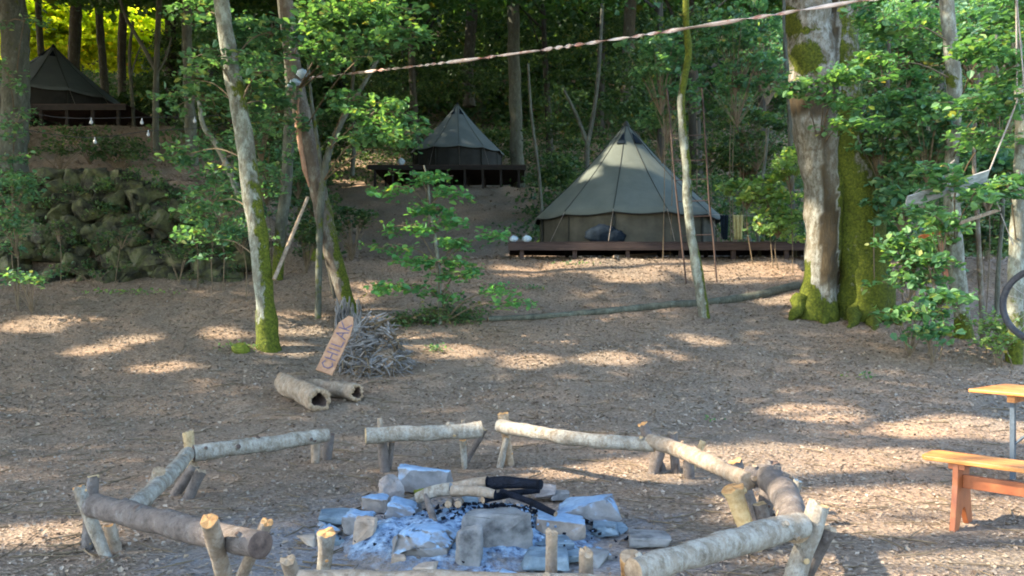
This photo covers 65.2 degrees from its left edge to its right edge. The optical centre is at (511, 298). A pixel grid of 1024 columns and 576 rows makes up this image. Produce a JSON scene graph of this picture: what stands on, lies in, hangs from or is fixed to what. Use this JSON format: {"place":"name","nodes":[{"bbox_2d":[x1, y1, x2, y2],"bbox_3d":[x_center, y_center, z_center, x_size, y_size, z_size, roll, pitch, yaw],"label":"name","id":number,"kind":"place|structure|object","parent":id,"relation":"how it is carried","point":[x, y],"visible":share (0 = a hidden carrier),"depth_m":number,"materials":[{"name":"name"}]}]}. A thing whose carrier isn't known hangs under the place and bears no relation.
{"place":"outdoors","nodes":[
{"label":"outdoors","id":0,"kind":"place"},
{"bbox_2d":[0,0,1023,575],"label":"ground","id":1,"kind":"structure","parent":0,"point":[360,198],"depth_m":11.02,"materials":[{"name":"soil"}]},
{"bbox_2d":[0,169,67,312],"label":"shrub","id":2,"kind":"object","parent":1,"relation":"on","point":[11,223],"visible":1,"depth_m":15.36,"materials":[{"name":"green plant"}]},
{"bbox_2d":[68,1,82,69],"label":"tree","id":3,"kind":"object","parent":1,"relation":"on","point":[75,33],"visible":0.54,"depth_m":37.80,"materials":[{"name":"brown plant"}]},
{"bbox_2d":[0,0,180,80],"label":"understorey shrub","id":4,"kind":"object","parent":1,"relation":"on","point":[60,37],"visible":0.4,"depth_m":48.61,"materials":[{"name":"plant"}]},
{"bbox_2d":[28,122,154,169],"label":"shrub","id":5,"kind":"object","parent":1,"relation":"on","point":[109,146],"visible":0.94,"depth_m":21.98,"materials":[{"name":"green plant"}]},
{"bbox_2d":[30,104,167,126],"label":"tent deck","id":6,"kind":"structure","parent":1,"relation":"on","point":[114,113],"depth_m":29.52,"materials":[{"name":"wood"}]},
{"bbox_2d":[0,44,119,126],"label":"bell tent","id":7,"kind":"object","parent":6,"relation":"on","point":[57,76],"visible":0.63,"depth_m":29.76,"materials":[{"name":"black fabric"}]},
{"bbox_2d":[94,0,108,93],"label":"tree","id":8,"kind":"object","parent":1,"relation":"on","point":[102,58],"visible":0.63,"depth_m":39.86,"materials":[{"name":"brown plant"}]},
{"bbox_2d":[29,0,214,20],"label":"tree","id":9,"kind":"object","parent":1,"relation":"on","point":[85,6],"visible":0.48,"depth_m":30.21,"materials":[{"name":"green plant"}]},
{"bbox_2d":[35,215,209,286],"bbox_3d":[-8.505,-1.015,17.100,3.758,1.537,1.665,0,0,0],"label":"shrub","id":10,"kind":"object","parent":1,"relation":"on","point":[73,233],"visible":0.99,"depth_m":17.35,"materials":[{"name":"green plant"}]},
{"bbox_2d":[117,3,127,99],"bbox_3d":[-17.513,-13.902,36.001,0.480,13.036,0.431,0,0,25],"label":"tree","id":11,"kind":"object","parent":1,"relation":"on","point":[121,43],"visible":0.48,"depth_m":35.85,"materials":[{"name":"brown plant"}]},
{"bbox_2d":[0,163,272,284],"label":"rock wall","id":12,"kind":"structure","parent":1,"relation":"on","point":[91,204],"depth_m":18.12,"materials":[{"name":"grey stone"}]},
{"bbox_2d":[119,0,172,150],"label":"tree","id":13,"kind":"object","parent":1,"relation":"on","point":[155,65],"visible":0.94,"depth_m":24.93,"materials":[{"name":"grey plant"}]},
{"bbox_2d":[120,67,197,124],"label":"understorey shrub","id":14,"kind":"object","parent":1,"relation":"on","point":[142,88],"visible":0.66,"depth_m":29.68,"materials":[{"name":"green plant"}]},
{"bbox_2d":[129,447,205,506],"bbox_3d":[-2.516,1.387,5.641,0.369,0.502,1.456,0,0,-5],"label":"log bench","id":15,"kind":"object","parent":1,"relation":"on","point":[161,480],"visible":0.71,"depth_m":5.80,"materials":[{"name":"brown wood"}]},
{"bbox_2d":[131,15,211,90],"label":"understorey shrub","id":16,"kind":"object","parent":1,"relation":"on","point":[164,42],"visible":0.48,"depth_m":33.42,"materials":[{"name":"green plant"}]},
{"bbox_2d":[72,474,272,575],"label":"log bench","id":17,"kind":"object","parent":1,"relation":"on","point":[214,536],"visible":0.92,"depth_m":4.13,"materials":[{"name":"brown wood"}]},
{"bbox_2d":[182,0,198,165],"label":"tree","id":18,"kind":"object","parent":1,"relation":"on","point":[186,44],"visible":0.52,"depth_m":22.87,"materials":[{"name":"grey plant"}]},
{"bbox_2d":[167,20,278,79],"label":"understorey shrub","id":19,"kind":"object","parent":1,"relation":"on","point":[208,39],"visible":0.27,"depth_m":29.69,"materials":[{"name":"green plant"}]},
{"bbox_2d":[169,189,279,298],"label":"shrub","id":20,"kind":"object","parent":1,"relation":"on","point":[229,225],"visible":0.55,"depth_m":16.60,"materials":[{"name":"green plant"}]},
{"bbox_2d":[188,94,308,262],"bbox_3d":[-5.999,-2.783,18.716,2.948,4.012,1.935,0,0,0],"label":"shrub","id":21,"kind":"object","parent":1,"relation":"on","point":[261,151],"visible":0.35,"depth_m":18.51,"materials":[{"name":"green plant"}]},
{"bbox_2d":[182,429,334,466],"bbox_3d":[-2.113,1.375,7.007,1.390,0.482,0.976,0,0,-29],"label":"log bench","id":22,"kind":"object","parent":1,"relation":"on","point":[314,438],"visible":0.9,"depth_m":6.68,"materials":[{"name":"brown wood"}]},
{"bbox_2d":[239,0,323,280],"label":"tree","id":23,"kind":"object","parent":1,"relation":"on","point":[285,184],"visible":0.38,"depth_m":17.49,"materials":[{"name":"green plant"}]},
{"bbox_2d":[0,0,594,193],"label":"tree","id":24,"kind":"object","parent":1,"relation":"on","point":[15,86],"visible":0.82,"depth_m":20.25,"materials":[{"name":"green plant"}]},
{"bbox_2d":[250,11,350,153],"bbox_3d":[-9.103,-8.147,33.927,4.179,7.404,3.974,0,0,-23],"label":"understorey shrub","id":25,"kind":"object","parent":1,"relation":"on","point":[312,68],"visible":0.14,"depth_m":33.97,"materials":[{"name":"green plant"}]},
{"bbox_2d":[274,372,330,410],"bbox_3d":[-2.774,1.208,10.500,0.313,0.412,1.275,0,0,-36],"label":"hollow log","id":26,"kind":"object","parent":1,"relation":"on","point":[308,395],"visible":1,"depth_m":10.19,"materials":[{"name":"brown wood"}]},
{"bbox_2d":[288,186,380,274],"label":"shrub","id":27,"kind":"object","parent":1,"relation":"on","point":[362,214],"visible":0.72,"depth_m":18.82,"materials":[{"name":"green plant"}]},
{"bbox_2d":[305,378,363,401],"bbox_3d":[-2.380,1.207,10.629,0.980,0.266,0.260,0,0,37],"label":"hollow log","id":28,"kind":"object","parent":1,"relation":"on","point":[353,391],"visible":0.76,"depth_m":10.44,"materials":[{"name":"brown wood"}]},
{"bbox_2d":[316,316,353,375],"bbox_3d":[-2.324,0.618,10.586,0.203,0.775,0.542,0,0,38],"label":"sign board","id":29,"kind":"object","parent":1,"relation":"on","point":[333,351],"visible":1,"depth_m":10.56,"materials":[{"name":"brown wood"}]},
{"bbox_2d":[316,97,377,191],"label":"understorey shrub","id":30,"kind":"object","parent":1,"relation":"on","point":[329,123],"visible":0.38,"depth_m":35.73,"materials":[{"name":"green plant"}]},
{"bbox_2d":[279,0,436,314],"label":"tree","id":31,"kind":"object","parent":1,"relation":"on","point":[347,20],"visible":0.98,"depth_m":12.55,"materials":[{"name":"brown plant"}]},
{"bbox_2d":[306,0,877,77],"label":"tape line","id":32,"kind":"object","parent":31,"relation":"attached to","point":[730,21],"visible":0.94,"depth_m":8.97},
{"bbox_2d":[352,515,377,544],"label":"stone","id":33,"kind":"object","parent":1,"relation":"on","point":[365,526],"visible":0.62,"depth_m":4.89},
{"bbox_2d":[307,19,433,318],"bbox_3d":[-2.506,-2.444,14.088,1.695,5.871,3.163,0,0,-23],"label":"tree","id":34,"kind":"object","parent":1,"relation":"on","point":[391,134],"visible":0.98,"depth_m":13.53,"materials":[{"name":"green plant"}]},
{"bbox_2d":[329,67,414,185],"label":"understorey shrub","id":35,"kind":"object","parent":1,"relation":"on","point":[388,82],"visible":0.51,"depth_m":43.68,"materials":[{"name":"green plant"}]},
{"bbox_2d":[337,307,420,378],"bbox_3d":[-2.092,0.658,12.301,1.382,1.060,1.170,0,0,0],"label":"brush pile","id":36,"kind":"object","parent":1,"relation":"on","point":[352,352],"visible":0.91,"depth_m":12.15,"materials":[{"name":"wood"}]},
{"bbox_2d":[349,43,452,140],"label":"understorey shrub","id":37,"kind":"object","parent":1,"relation":"on","point":[402,62],"visible":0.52,"depth_m":49.54,"materials":[{"name":"green plant"}]},
{"bbox_2d":[384,496,417,518],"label":"stone","id":38,"kind":"object","parent":1,"relation":"on","point":[398,507],"visible":0.67,"depth_m":5.45,"materials":[{"name":"grey stone"}]},
{"bbox_2d":[143,0,695,352],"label":"tree","id":39,"kind":"object","parent":1,"relation":"on","point":[225,25],"visible":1,"depth_m":13.81,"materials":[{"name":"green plant"}]},
{"bbox_2d":[391,523,456,556],"bbox_3d":[-0.512,1.438,4.720,0.414,0.201,0.315,0,0,0],"label":"stone","id":40,"kind":"object","parent":1,"relation":"on","point":[426,539],"visible":0.85,"depth_m":4.61,"materials":[{"name":"grey stone"}]},
{"bbox_2d":[365,417,486,472],"bbox_3d":[-0.753,1.351,7.233,1.142,0.548,0.566,0,0,-12],"label":"log bench","id":41,"kind":"object","parent":1,"relation":"on","point":[380,436],"visible":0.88,"depth_m":7.02,"materials":[{"name":"brown wood"}]},
{"bbox_2d":[398,464,453,491],"bbox_3d":[-0.699,1.446,6.470,0.440,0.219,0.345,0,0,0],"label":"stone","id":42,"kind":"object","parent":1,"relation":"on","point":[411,478],"visible":0.74,"depth_m":6.31,"materials":[{"name":"grey stone"}]},
{"bbox_2d":[381,295,493,329],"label":"shrub","id":43,"kind":"object","parent":1,"relation":"on","point":[405,318],"visible":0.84,"depth_m":14.73,"materials":[{"name":"green plant"}]},
{"bbox_2d":[367,165,525,188],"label":"tent deck","id":44,"kind":"structure","parent":1,"relation":"on","point":[482,175],"depth_m":38.81,"materials":[{"name":"wood"}]},
{"bbox_2d":[409,102,508,164],"bbox_3d":[-2.690,-8.035,39.941,5.041,3.655,4.963,0,0,39],"label":"bell tent","id":45,"kind":"object","parent":44,"relation":"on","point":[457,137],"visible":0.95,"depth_m":38.55,"materials":[{"name":"black fabric"}]},
{"bbox_2d":[358,165,538,324],"bbox_3d":[-1.134,-0.936,14.352,3.267,3.050,1.679,0,0,0],"label":"sapling","id":46,"kind":"object","parent":1,"relation":"on","point":[425,260],"visible":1,"depth_m":14.23,"materials":[{"name":"green plant"}]},
{"bbox_2d":[280,527,617,575],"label":"log bench","id":47,"kind":"object","parent":1,"relation":"on","point":[326,537],"visible":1,"depth_m":3.40,"materials":[{"name":"brown wood"}]},
{"bbox_2d":[405,55,507,104],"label":"understorey shrub","id":48,"kind":"object","parent":1,"relation":"on","point":[462,76],"visible":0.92,"depth_m":47.80,"materials":[{"name":"green plant"}]},
{"bbox_2d":[455,524,482,566],"bbox_3d":[-0.248,1.432,4.593,0.164,0.288,0.115,0,0,0],"label":"stone","id":49,"kind":"object","parent":1,"relation":"on","point":[469,546],"visible":0.91,"depth_m":4.54,"materials":[{"name":"stone"}]},
{"bbox_2d":[462,1,477,107],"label":"tree","id":50,"kind":"object","parent":1,"relation":"on","point":[470,40],"visible":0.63,"depth_m":51.71,"materials":[{"name":"brown plant"}]},
{"bbox_2d":[340,503,605,571],"bbox_3d":[-0.280,1.474,5.150,1.920,0.192,1.520,0,0,0],"label":"ash heap","id":51,"kind":"object","parent":1,"relation":"on","point":[365,554],"visible":0.26,"depth_m":4.71,"materials":[{"name":"grey"}]},
{"bbox_2d":[521,546,568,571],"bbox_3d":[0.187,1.490,4.579,0.276,0.096,0.208,0,0,0],"label":"stone","id":52,"kind":"object","parent":51,"relation":"on","point":[534,558],"visible":0.88,"depth_m":4.49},
{"bbox_2d":[424,17,539,89],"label":"understorey shrub","id":53,"kind":"object","parent":1,"relation":"on","point":[498,58],"visible":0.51,"depth_m":54.69,"materials":[{"name":"green plant"}]},
{"bbox_2d":[461,507,532,548],"bbox_3d":[-0.096,1.419,4.825,0.446,0.299,0.190,0,0,0],"label":"stone","id":54,"kind":"object","parent":1,"relation":"on","point":[507,526],"visible":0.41,"depth_m":4.74,"materials":[{"name":"stone"}]},
{"bbox_2d":[0,52,1013,256],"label":"undergrowth","id":55,"kind":"object","parent":1,"relation":"on","point":[713,180],"visible":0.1,"depth_m":37.06,"materials":[{"name":"green plant"}]},
{"bbox_2d":[448,3,565,52],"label":"understorey shrub","id":56,"kind":"object","parent":1,"relation":"on","point":[486,24],"visible":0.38,"depth_m":57.76,"materials":[{"name":"green plant"}]},
{"bbox_2d":[0,0,1023,133],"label":"wood","id":57,"kind":"object","parent":1,"relation":"on","point":[567,25],"visible":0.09,"depth_m":63.19,"materials":[{"name":"green plant"}]},
{"bbox_2d":[507,0,524,187],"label":"tree","id":58,"kind":"object","parent":1,"relation":"on","point":[515,112],"visible":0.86,"depth_m":42.73,"materials":[{"name":"grey plant"}]},
{"bbox_2d":[280,501,759,567],"bbox_3d":[-0.008,1.464,5.123,2.998,0.191,1.918,0,0,0],"label":"charcoal","id":59,"kind":"object","parent":1,"relation":"on","point":[526,508],"visible":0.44,"depth_m":5.30,"materials":[{"name":"black wood"}]},
{"bbox_2d":[445,497,453,507],"bbox_3d":[-0.421,1.377,5.401,0.048,0.123,0.410,0,0,-2],"label":"firewood","id":60,"kind":"object","parent":59,"relation":"on","point":[449,502],"visible":1,"depth_m":5.20,"materials":[{"name":"brown wood"}]},
{"bbox_2d":[451,476,487,486],"bbox_3d":[-0.360,1.321,5.622,0.432,0.175,0.096,0,0,21],"label":"firewood","id":61,"kind":"object","parent":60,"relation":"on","point":[479,481],"visible":0.41,"depth_m":5.55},
{"bbox_2d":[487,476,542,489],"bbox_3d":[-0.015,1.273,5.474,0.492,0.129,0.092,0,0,32],"label":"firewood","id":62,"kind":"object","parent":61,"relation":"on","point":[501,482],"visible":0.79,"depth_m":5.43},
{"bbox_2d":[427,0,680,169],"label":"tree","id":63,"kind":"object","parent":1,"relation":"on","point":[543,18],"visible":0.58,"depth_m":47.02,"materials":[{"name":"green plant"}]},
{"bbox_2d":[501,25,609,154],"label":"understorey shrub","id":64,"kind":"object","parent":1,"relation":"on","point":[561,57],"visible":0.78,"depth_m":47.50,"materials":[{"name":"green plant"}]},
{"bbox_2d":[525,152,585,195],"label":"understorey shrub","id":65,"kind":"object","parent":1,"relation":"on","point":[562,167],"visible":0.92,"depth_m":29.69,"materials":[{"name":"green plant"}]},
{"bbox_2d":[536,510,585,540],"bbox_3d":[0.309,1.466,5.146,0.320,0.167,0.254,0,0,0],"label":"stone","id":66,"kind":"object","parent":1,"relation":"on","point":[572,526],"visible":0.86,"depth_m":5.04,"materials":[{"name":"grey stone"}]},
{"bbox_2d":[520,83,613,190],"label":"understorey shrub","id":67,"kind":"object","parent":1,"relation":"on","point":[560,124],"visible":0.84,"depth_m":35.77,"materials":[{"name":"green plant"}]},
{"bbox_2d":[495,412,666,474],"bbox_3d":[0.548,1.339,7.061,1.557,0.570,0.844,0,0,20],"label":"log bench","id":68,"kind":"object","parent":1,"relation":"on","point":[505,427],"visible":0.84,"depth_m":6.95,"materials":[{"name":"brown wood"}]},
{"bbox_2d":[563,0,603,168],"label":"tree","id":69,"kind":"object","parent":1,"relation":"on","point":[587,138],"visible":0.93,"depth_m":31.94,"materials":[{"name":"grey plant"}]},
{"bbox_2d":[557,494,621,524],"bbox_3d":[0.517,1.466,5.498,0.442,0.242,0.321,0,0,0],"label":"stone","id":70,"kind":"object","parent":1,"relation":"on","point":[602,507],"visible":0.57,"depth_m":5.36,"materials":[{"name":"grey stone"}]},
{"bbox_2d":[534,3,656,148],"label":"understorey shrub","id":71,"kind":"object","parent":1,"relation":"on","point":[613,29],"visible":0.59,"depth_m":53.79,"materials":[{"name":"green plant"}]},
{"bbox_2d":[578,37,675,118],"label":"understorey shrub","id":72,"kind":"object","parent":1,"relation":"on","point":[606,100],"visible":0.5,"depth_m":33.66,"materials":[{"name":"green plant"}]},
{"bbox_2d":[620,0,635,123],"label":"tree","id":73,"kind":"object","parent":1,"relation":"on","point":[629,23],"visible":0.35,"depth_m":37.77,"materials":[{"name":"brown plant"}]},
{"bbox_2d":[598,92,668,143],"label":"understorey shrub","id":74,"kind":"object","parent":1,"relation":"on","point":[629,109],"visible":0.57,"depth_m":31.74,"materials":[{"name":"green plant"}]},
{"bbox_2d":[488,281,800,320],"bbox_3d":[2.866,0.030,15.904,6.845,0.800,0.422,0,0,-17],"label":"fallen log","id":75,"kind":"object","parent":1,"relation":"on","point":[774,290],"visible":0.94,"depth_m":15.72,"materials":[{"name":"wood"}]},
{"bbox_2d":[628,528,670,547],"bbox_3d":[0.853,1.501,5.009,0.266,0.065,0.222,0,0,0],"label":"stone","id":76,"kind":"object","parent":1,"relation":"on","point":[637,538],"visible":1,"depth_m":4.92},
{"bbox_2d":[526,0,781,185],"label":"tree","id":77,"kind":"object","parent":1,"relation":"on","point":[693,74],"visible":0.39,"depth_m":38.99,"materials":[{"name":"green plant"}]},
{"bbox_2d":[631,0,747,193],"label":"understorey shrub","id":78,"kind":"object","parent":1,"relation":"on","point":[676,22],"visible":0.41,"depth_m":29.68,"materials":[{"name":"green plant"}]},
{"bbox_2d":[666,88,717,283],"bbox_3d":[3.926,-2.447,17.480,1.128,4.315,0.043,0,0,0],"label":"ladder","id":79,"kind":"object","parent":1,"relation":"on","point":[707,179],"visible":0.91,"depth_m":17.47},
{"bbox_2d":[677,0,709,318],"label":"tree","id":80,"kind":"object","parent":1,"relation":"on","point":[699,284],"visible":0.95,"depth_m":15.16,"materials":[{"name":"grey plant"}]},
{"bbox_2d":[612,0,787,258],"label":"tree","id":81,"kind":"object","parent":1,"relation":"on","point":[666,62],"visible":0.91,"depth_m":19.61,"materials":[{"name":"green plant"}]},
{"bbox_2d":[645,431,756,520],"bbox_3d":[1.417,1.358,6.124,0.690,0.534,2.011,0,0,0],"label":"log bench","id":82,"kind":"object","parent":1,"relation":"on","point":[693,458],"visible":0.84,"depth_m":5.81,"materials":[{"name":"brown wood"}]},
{"bbox_2d":[508,242,908,259],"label":"tent deck","id":83,"kind":"structure","parent":1,"relation":"on","point":[574,250],"depth_m":19.16,"materials":[{"name":"wood"}]},
{"bbox_2d":[584,224,625,241],"bbox_3d":[2.266,-1.556,19.422,1.026,0.518,0.349,0,0,0],"label":"duffel bag","id":84,"kind":"object","parent":83,"relation":"on","point":[599,233],"visible":0.92,"depth_m":19.29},
{"bbox_2d":[520,121,738,241],"bbox_3d":[3.109,-3.110,21.713,5.942,3.466,5.134,0,0,0],"label":"bell tent","id":85,"kind":"object","parent":83,"relation":"on","point":[617,183],"visible":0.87,"depth_m":20.12,"materials":[{"name":"fabric"}]},
{"bbox_2d":[620,498,836,575],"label":"log bench","id":86,"kind":"object","parent":1,"relation":"on","point":[806,557],"visible":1,"depth_m":3.82,"materials":[{"name":"brown wood"}]},
{"bbox_2d":[685,74,796,241],"bbox_3d":[7.393,-4.301,25.864,3.973,6.026,3.848,0,0,0],"label":"shrub","id":87,"kind":"object","parent":1,"relation":"on","point":[765,119],"visible":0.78,"depth_m":25.47,"materials":[{"name":"green plant"}]},
{"bbox_2d":[703,138,796,241],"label":"understorey shrub","id":88,"kind":"object","parent":1,"relation":"on","point":[749,170],"visible":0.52,"depth_m":26.79,"materials":[{"name":"green plant"}]},
{"bbox_2d":[722,16,784,221],"bbox_3d":[8.885,-5.960,28.221,3.163,7.813,2.695,0,0,-22],"label":"understorey shrub","id":89,"kind":"object","parent":1,"relation":"on","point":[773,48],"visible":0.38,"depth_m":27.93,"materials":[{"name":"green plant"}]},
{"bbox_2d":[713,143,805,272],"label":"shrub","id":90,"kind":"object","parent":1,"relation":"on","point":[778,226],"visible":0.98,"depth_m":18.18,"materials":[{"name":"green plant"}]},
{"bbox_2d":[721,459,809,551],"bbox_3d":[1.562,1.334,4.976,0.497,0.584,1.756,0,0,18],"label":"log bench","id":91,"kind":"object","parent":1,"relation":"on","point":[780,489],"visible":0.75,"depth_m":4.90,"materials":[{"name":"brown wood"}]},
{"bbox_2d":[782,0,796,256],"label":"tree","id":92,"kind":"object","parent":1,"relation":"on","point":[789,118],"visible":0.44,"depth_m":20.45,"materials":[{"name":"grey plant"}]},
{"bbox_2d":[770,0,901,330],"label":"tree","id":93,"kind":"object","parent":1,"relation":"on","point":[822,90],"visible":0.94,"depth_m":15.02,"materials":[{"name":"green plant"}]},
{"bbox_2d":[858,0,958,251],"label":"understorey shrub","id":94,"kind":"object","parent":1,"relation":"on","point":[883,47],"visible":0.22,"depth_m":19.72,"materials":[{"name":"green plant"}]},
{"bbox_2d":[860,57,965,235],"bbox_3d":[9.744,-3.521,19.864,3.106,5.172,2.660,0,0,-34],"label":"understorey shrub","id":95,"kind":"object","parent":1,"relation":"on","point":[933,81],"visible":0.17,"depth_m":19.61,"materials":[{"name":"green plant"}]},
{"bbox_2d":[859,207,978,362],"bbox_3d":[6.614,-0.225,13.035,1.760,2.504,2.057,0,0,0],"label":"shrub","id":96,"kind":"object","parent":1,"relation":"on","point":[925,257],"visible":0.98,"depth_m":12.89,"materials":[{"name":"green plant"}]},
{"bbox_2d":[844,73,1014,328],"bbox_3d":[7.692,-1.696,14.719,3.585,4.786,2.587,0,0,42],"label":"shrub","id":97,"kind":"object","parent":1,"relation":"on","point":[892,197],"visible":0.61,"depth_m":14.38,"materials":[{"name":"green plant"}]},
{"bbox_2d":[837,0,1023,339],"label":"tree","id":98,"kind":"object","parent":1,"relation":"on","point":[954,49],"visible":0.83,"depth_m":13.31,"materials":[{"name":"green plant"}]},
{"bbox_2d":[905,0,1017,244],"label":"slung boards","id":99,"kind":"object","parent":98,"relation":"hanging from","point":[980,177],"visible":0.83,"depth_m":11.62,"materials":[{"name":"wood"}]},
{"bbox_2d":[919,0,1023,260],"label":"understorey shrub","id":100,"kind":"object","parent":1,"relation":"on","point":[967,16],"visible":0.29,"depth_m":18.72,"materials":[{"name":"green plant"}]},
{"bbox_2d":[932,195,1010,281],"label":"understorey shrub","id":101,"kind":"object","parent":1,"relation":"on","point":[984,228],"visible":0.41,"depth_m":17.16,"materials":[{"name":"green plant"}]},
{"bbox_2d":[922,450,1023,531],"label":"wooden bench","id":102,"kind":"object","parent":1,"relation":"on","point":[964,481],"visible":1,"depth_m":5.35,"materials":[{"name":"orange wood"}]},
{"bbox_2d":[972,64,985,344],"bbox_3d":[7.946,-1.539,13.598,0.252,4.905,0.100,0,0,0],"label":"tree","id":103,"kind":"object","parent":1,"relation":"on","point":[979,265],"visible":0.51,"depth_m":13.57,"materials":[{"name":"grey plant"}]},
{"bbox_2d":[962,0,1023,364],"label":"tree","id":104,"kind":"object","parent":1,"relation":"on","point":[1013,183],"visible":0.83,"depth_m":12.10,"materials":[{"name":"green plant"}]},
{"bbox_2d":[999,0,1023,339],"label":"tyre","id":105,"kind":"object","parent":104,"relation":"hanging from","point":[1007,321],"visible":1,"depth_m":9.27,"materials":[{"name":"rubber"}]},
{"bbox_2d":[963,304,1023,369],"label":"shrub","id":106,"kind":"object","parent":1,"relation":"on","point":[1000,339],"visible":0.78,"depth_m":12.64,"materials":[{"name":"green plant"}]},
{"bbox_2d":[968,384,1023,479],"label":"folding table","id":107,"kind":"object","parent":1,"relation":"on","point":[1014,393],"visible":0.87,"depth_m":6.82,"materials":[{"name":"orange wood"}]},
{"bbox_2d":[994,34,1004,316],"bbox_3d":[9.258,-2.306,15.200,0.200,5.523,0.092,0,0,0],"label":"tree","id":108,"kind":"object","parent":1,"relation":"on","point":[998,268],"visible":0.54,"depth_m":15.17,"materials":[{"name":"grey plant"}]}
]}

